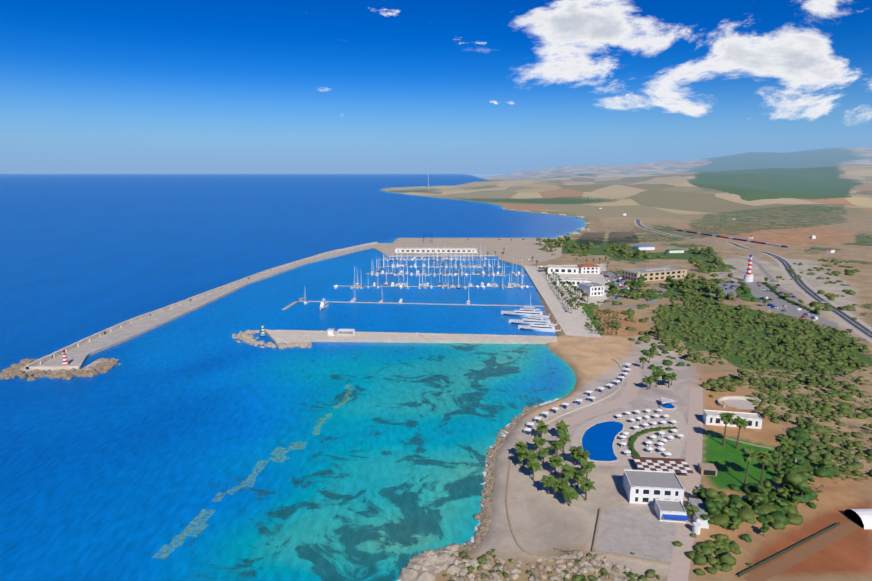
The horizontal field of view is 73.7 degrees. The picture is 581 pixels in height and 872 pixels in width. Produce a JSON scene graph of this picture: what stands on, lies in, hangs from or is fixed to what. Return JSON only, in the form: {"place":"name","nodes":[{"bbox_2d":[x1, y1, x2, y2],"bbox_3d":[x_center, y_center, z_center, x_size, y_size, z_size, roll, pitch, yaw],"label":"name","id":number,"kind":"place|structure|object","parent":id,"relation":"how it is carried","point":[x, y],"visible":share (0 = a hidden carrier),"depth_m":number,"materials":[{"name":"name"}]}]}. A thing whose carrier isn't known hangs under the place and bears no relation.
{"place":"outdoors","nodes":[
{"label":"outdoors","id":0,"kind":"place"},
{"bbox_2d":[0,174,586,580],"bbox_3d":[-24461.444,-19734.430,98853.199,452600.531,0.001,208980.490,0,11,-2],"label":"sea","id":1,"kind":"structure","parent":0,"point":[144,453],"depth_m":426.11,"materials":[{"name":"blue liquid"}]},
{"bbox_2d":[0,242,389,380],"bbox_3d":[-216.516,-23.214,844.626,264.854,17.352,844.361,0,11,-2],"label":"breakwater","id":2,"kind":"object","parent":1,"relation":"in","point":[66,362],"visible":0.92,"depth_m":542.45,"materials":[{"name":"concrete"}]},
{"bbox_2d":[153,385,353,558],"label":"submerged blocks","id":3,"kind":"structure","parent":1,"relation":"on","point":[195,524],"depth_m":280.45,"materials":[{"name":"grey stone"}]},
{"bbox_2d":[282,259,543,309],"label":"floating docks","id":4,"kind":"object","parent":1,"relation":"on","point":[291,304],"visible":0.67,"depth_m":693.30,"materials":[{"name":"white paint"}]},
{"bbox_2d":[304,244,560,331],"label":"boats","id":5,"kind":"object","parent":1,"relation":"on","point":[534,320],"visible":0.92,"depth_m":790.17,"materials":[{"name":"white"}]},
{"bbox_2d":[0,0,871,173],"label":"sky","id":6,"kind":"structure","parent":0,"point":[87,86],"materials":[{"name":"blue"}]},
{"bbox_2d":[382,147,871,580],"bbox_3d":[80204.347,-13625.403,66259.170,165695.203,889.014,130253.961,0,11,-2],"label":"terrain","id":7,"kind":"structure","parent":0,"point":[792,201],"depth_m":552.68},
{"bbox_2d":[232,323,556,348],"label":"pier","id":8,"kind":"structure","parent":7,"relation":"on","point":[290,338],"depth_m":534.74,"materials":[{"name":"concrete"}]},
{"bbox_2d":[372,238,601,337],"bbox_3d":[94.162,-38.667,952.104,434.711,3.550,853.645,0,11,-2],"label":"quays","id":9,"kind":"object","parent":7,"relation":"on","point":[572,323],"visible":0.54,"depth_m":1072.93,"materials":[{"name":"concrete"}]},
{"bbox_2d":[398,207,640,580],"bbox_3d":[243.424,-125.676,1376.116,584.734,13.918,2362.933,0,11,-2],"label":"shore rocks","id":10,"kind":"object","parent":7,"relation":"on","point":[427,565],"visible":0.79,"depth_m":225.27,"materials":[{"name":"beige stone"}]},
{"bbox_2d":[395,170,871,342],"bbox_3d":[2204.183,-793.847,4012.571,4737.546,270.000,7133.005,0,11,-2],"label":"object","id":11,"kind":"object","parent":7,"relation":"on","point":[589,279],"visible":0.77,"depth_m":810.40,"materials":[{"name":"concrete"}]},
{"bbox_2d":[486,248,790,505],"bbox_3d":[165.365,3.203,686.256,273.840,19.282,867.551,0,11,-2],"label":"palms","id":12,"kind":"object","parent":7,"relation":"on","point":[559,485],"visible":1,"depth_m":296.10,"materials":[{"name":"green plant"}]},
{"bbox_2d":[455,239,826,320],"bbox_3d":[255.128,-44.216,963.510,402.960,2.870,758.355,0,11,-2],"label":"cars","id":13,"kind":"object","parent":7,"relation":"on","point":[763,297],"visible":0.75,"depth_m":727.81,"materials":[{"name":"white"}]},
{"bbox_2d":[442,235,871,580],"bbox_3d":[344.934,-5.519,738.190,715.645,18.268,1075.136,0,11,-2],"label":"vegetation","id":14,"kind":"object","parent":7,"relation":"on","point":[770,504],"visible":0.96,"depth_m":423.94,"materials":[{"name":"green plant"}]},
{"bbox_2d":[506,357,871,580],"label":"beach club","id":15,"kind":"object","parent":7,"relation":"on","point":[648,442],"visible":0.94,"depth_m":286.13,"materials":[{"name":"concrete"}]}
]}

